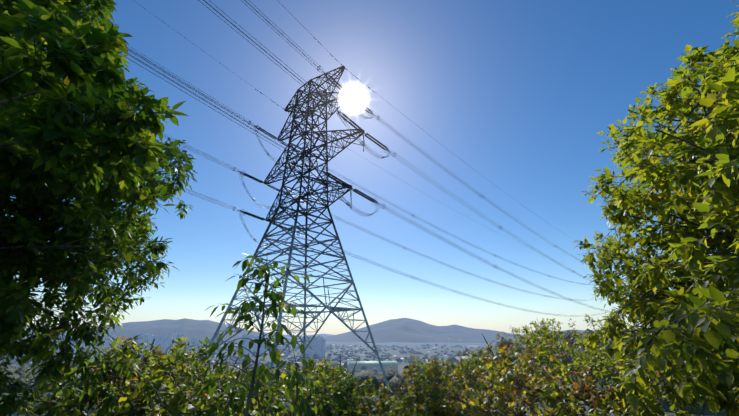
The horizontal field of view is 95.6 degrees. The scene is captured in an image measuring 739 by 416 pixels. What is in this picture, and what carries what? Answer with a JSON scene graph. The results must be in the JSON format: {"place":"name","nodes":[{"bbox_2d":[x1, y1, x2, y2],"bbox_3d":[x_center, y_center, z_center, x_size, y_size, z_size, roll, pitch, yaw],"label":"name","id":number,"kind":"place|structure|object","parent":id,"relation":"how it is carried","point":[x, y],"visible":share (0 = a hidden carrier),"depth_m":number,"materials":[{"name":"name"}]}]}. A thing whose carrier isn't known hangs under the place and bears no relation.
{"place":"outdoors","nodes":[
{"label":"outdoors","id":0,"kind":"place"},
{"bbox_2d":[17,318,389,346],"bbox_3d":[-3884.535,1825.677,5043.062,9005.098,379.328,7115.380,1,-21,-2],"label":"mountains","id":1,"kind":"structure","parent":0,"point":[189,329],"depth_m":4224.51,"materials":[{"name":"stone"}]},
{"bbox_2d":[264,332,331,338],"bbox_3d":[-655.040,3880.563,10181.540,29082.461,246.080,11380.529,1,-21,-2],"label":"mountain terrain","id":2,"kind":"structure","parent":0,"point":[290,337],"depth_m":11736.96,"materials":[{"name":"grey"}]},
{"bbox_2d":[0,339,702,415],"bbox_3d":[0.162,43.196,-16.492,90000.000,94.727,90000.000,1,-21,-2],"label":"ground","id":3,"kind":"structure","parent":0,"point":[392,352],"depth_m":1723.49,"materials":[{"name":"green plant"}]},
{"bbox_2d":[42,335,178,415],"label":"shrub leaves","id":4,"kind":"object","parent":3,"relation":"on","point":[84,399],"depth_m":5.20,"materials":[{"name":"green plant"}]},
{"bbox_2d":[0,0,233,415],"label":"tree","id":5,"kind":"object","parent":3,"relation":"on","point":[18,319],"depth_m":4.16,"materials":[{"name":"green plant"}]},
{"bbox_2d":[0,0,170,277],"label":"tree","id":6,"kind":"object","parent":5,"relation":"attached to","point":[85,5],"depth_m":6.49,"materials":[{"name":"green plant"}]},
{"bbox_2d":[0,0,187,198],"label":"tree bough","id":7,"kind":"object","parent":5,"relation":"attached to","point":[58,113],"depth_m":2.90,"materials":[{"name":"green plant"}]},
{"bbox_2d":[35,335,242,415],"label":"shrub leaves","id":8,"kind":"object","parent":3,"relation":"on","point":[137,375],"depth_m":5.78,"materials":[{"name":"green plant"}]},
{"bbox_2d":[21,335,290,415],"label":"shrub leaves","id":9,"kind":"object","parent":3,"relation":"on","point":[104,375],"depth_m":5.48,"materials":[{"name":"green plant"}]},
{"bbox_2d":[50,332,325,356],"bbox_3d":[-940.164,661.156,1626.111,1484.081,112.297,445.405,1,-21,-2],"label":"buildings","id":10,"kind":"structure","parent":3,"relation":"on","point":[317,345],"depth_m":1611.79,"materials":[{"name":"grey concrete"}]},
{"bbox_2d":[144,359,286,415],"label":"shrub leaves","id":11,"kind":"object","parent":3,"relation":"on","point":[273,370],"depth_m":6.42,"materials":[{"name":"green plant"}]},
{"bbox_2d":[157,336,284,414],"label":"shrub leaves","id":12,"kind":"object","parent":3,"relation":"on","point":[182,344],"depth_m":6.99,"materials":[{"name":"green plant"}]},
{"bbox_2d":[109,336,377,415],"bbox_3d":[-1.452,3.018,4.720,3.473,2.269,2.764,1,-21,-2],"label":"shrub leaves","id":13,"kind":"object","parent":3,"relation":"on","point":[337,393],"depth_m":4.25,"materials":[{"name":"green plant"}]},
{"bbox_2d":[191,253,316,415],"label":"sapling","id":14,"kind":"object","parent":3,"relation":"on","point":[274,297],"depth_m":3.80,"materials":[{"name":"green plant"}]},
{"bbox_2d":[214,361,336,415],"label":"shrub leaves","id":15,"kind":"object","parent":3,"relation":"on","point":[304,368],"depth_m":8.42,"materials":[{"name":"green plant"}]},
{"bbox_2d":[31,344,525,365],"bbox_3d":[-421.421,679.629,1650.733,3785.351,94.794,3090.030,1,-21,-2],"label":"village houses","id":16,"kind":"structure","parent":3,"relation":"on","point":[445,356],"depth_m":1256.80,"materials":[{"name":"grey"}]},
{"bbox_2d":[194,361,380,415],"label":"shrub leaves","id":17,"kind":"object","parent":3,"relation":"on","point":[303,384],"depth_m":6.48,"materials":[{"name":"green plant"}]},
{"bbox_2d":[190,66,390,393],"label":"pylon","id":18,"kind":"object","parent":3,"relation":"on","point":[310,110],"visible":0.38,"depth_m":57.90,"materials":[{"name":"metal"}]},
{"bbox_2d":[233,37,582,304],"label":"power line fittings","id":19,"kind":"object","parent":18,"relation":"on","point":[351,190],"visible":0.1,"depth_m":56.68,"materials":[{"name":"metal"}]},
{"bbox_2d":[242,75,387,230],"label":"insulators","id":20,"kind":"object","parent":19,"relation":"attached to","point":[341,182],"depth_m":55.84,"materials":[{"name":"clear glass"}]},
{"bbox_2d":[121,0,626,316],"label":"power lines","id":21,"kind":"object","parent":19,"relation":"on","point":[379,204],"visible":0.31,"depth_m":60.73,"materials":[{"name":"grey metal"}]},
{"bbox_2d":[258,354,354,415],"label":"small sapling","id":22,"kind":"object","parent":3,"relation":"on","point":[307,411],"depth_m":4.46,"materials":[{"name":"green plant"}]},
{"bbox_2d":[271,366,379,409],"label":"shrub leaves","id":23,"kind":"object","parent":3,"relation":"on","point":[306,378],"depth_m":8.68,"materials":[{"name":"green plant"}]},
{"bbox_2d":[70,335,581,371],"bbox_3d":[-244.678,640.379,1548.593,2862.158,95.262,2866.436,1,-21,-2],"label":"buildings","id":24,"kind":"structure","parent":3,"relation":"on","point":[455,359],"depth_m":258.21,"materials":[{"name":"grey"}]},
{"bbox_2d":[329,355,357,383],"bbox_3d":[-0.893,5.493,9.616,1.123,2.317,1.320,1,-21,-2],"label":"shrub","id":25,"kind":"object","parent":3,"relation":"on","point":[354,366],"depth_m":10.18,"materials":[{"name":"green plant"}]},
{"bbox_2d":[233,369,490,415],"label":"shrub leaves","id":26,"kind":"object","parent":3,"relation":"on","point":[283,375],"depth_m":5.36,"materials":[{"name":"green plant"}]},
{"bbox_2d":[0,328,736,415],"bbox_3d":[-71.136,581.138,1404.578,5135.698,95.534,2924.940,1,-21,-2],"label":"valley tree canopy","id":27,"kind":"object","parent":3,"relation":"on","point":[392,374],"visible":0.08,"depth_m":247.05,"materials":[{"name":"green plant"}]},
{"bbox_2d":[295,364,444,415],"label":"shrub leaves","id":28,"kind":"object","parent":3,"relation":"on","point":[370,393],"depth_m":7.51,"materials":[{"name":"green plant"}]},
{"bbox_2d":[347,364,397,370],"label":"warehouse walls","id":29,"kind":"structure","parent":3,"relation":"on","point":[372,367],"depth_m":874.11,"materials":[{"name":"grey"}]},
{"bbox_2d":[347,361,397,364],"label":"warehouse roof","id":30,"kind":"structure","parent":29,"relation":"on","point":[372,362],"depth_m":884.17,"materials":[{"name":"white metal"}]},
{"bbox_2d":[354,381,415,415],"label":"shrub leaves","id":31,"kind":"object","parent":3,"relation":"on","point":[391,394],"depth_m":11.42,"materials":[{"name":"green plant"}]},
{"bbox_2d":[292,357,510,415],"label":"shrub leaves","id":32,"kind":"object","parent":3,"relation":"on","point":[416,412],"depth_m":5.30,"materials":[{"name":"green plant"}]},
{"bbox_2d":[364,354,478,398],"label":"shrub leaves","id":33,"kind":"object","parent":3,"relation":"on","point":[412,365],"depth_m":13.18,"materials":[{"name":"green plant"}]},
{"bbox_2d":[397,353,499,413],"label":"shrub leaves","id":34,"kind":"object","parent":3,"relation":"on","point":[438,368],"depth_m":8.30,"materials":[{"name":"green plant"}]},
{"bbox_2d":[431,346,477,348],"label":"site buildings","id":35,"kind":"structure","parent":3,"relation":"on","point":[466,346],"depth_m":2535.50,"materials":[{"name":"beige concrete"}]},
{"bbox_2d":[419,343,491,406],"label":"shrub leaves","id":36,"kind":"object","parent":3,"relation":"on","point":[458,369],"depth_m":11.88,"materials":[{"name":"green plant"}]},
{"bbox_2d":[360,345,565,415],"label":"shrub leaves","id":37,"kind":"object","parent":3,"relation":"on","point":[489,385],"depth_m":5.24,"materials":[{"name":"green plant"}]},
{"bbox_2d":[394,337,584,413],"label":"shrub leaves","id":38,"kind":"object","parent":3,"relation":"on","point":[502,345],"depth_m":8.92,"materials":[{"name":"green plant"}]},
{"bbox_2d":[461,347,531,403],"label":"shrub leaves","id":39,"kind":"object","parent":3,"relation":"on","point":[480,352],"depth_m":12.62,"materials":[{"name":"green plant"}]},
{"bbox_2d":[476,327,566,415],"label":"shrub leaves","id":40,"kind":"object","parent":3,"relation":"on","point":[523,353],"depth_m":13.06,"materials":[{"name":"green plant"}]},
{"bbox_2d":[444,318,620,414],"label":"shrub leaves","id":41,"kind":"object","parent":3,"relation":"on","point":[541,340],"depth_m":13.08,"materials":[{"name":"green plant"}]},
{"bbox_2d":[403,342,671,415],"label":"shrub leaves","id":42,"kind":"object","parent":3,"relation":"on","point":[612,397],"depth_m":6.04,"materials":[{"name":"green plant"}]},
{"bbox_2d":[443,312,701,415],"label":"shrub leaves","id":43,"kind":"object","parent":3,"relation":"on","point":[557,364],"depth_m":6.71,"materials":[{"name":"green plant"}]},
{"bbox_2d":[508,314,645,415],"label":"shrub leaves","id":44,"kind":"object","parent":3,"relation":"on","point":[545,331],"depth_m":10.17,"materials":[{"name":"green plant"}]},
{"bbox_2d":[509,329,738,415],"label":"shrub leaves","id":45,"kind":"object","parent":3,"relation":"on","point":[553,402],"depth_m":4.59,"materials":[{"name":"green plant"}]},
{"bbox_2d":[572,0,738,415],"bbox_3d":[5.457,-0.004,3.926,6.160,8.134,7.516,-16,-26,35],"label":"tree","id":46,"kind":"object","parent":3,"relation":"on","point":[716,334],"depth_m":3.87,"materials":[{"name":"green plant"}]},
{"bbox_2d":[4,0,738,335],"label":"sky","id":47,"kind":"structure","parent":0,"point":[521,92],"materials":[{"name":"blue"}]},
{"bbox_2d":[323,318,584,342],"bbox_3d":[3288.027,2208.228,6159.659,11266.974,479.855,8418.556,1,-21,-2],"label":"mountain terrain","id":48,"kind":"structure","parent":0,"point":[409,330],"depth_m":5516.18,"materials":[{"name":"grey stone"}]}
]}

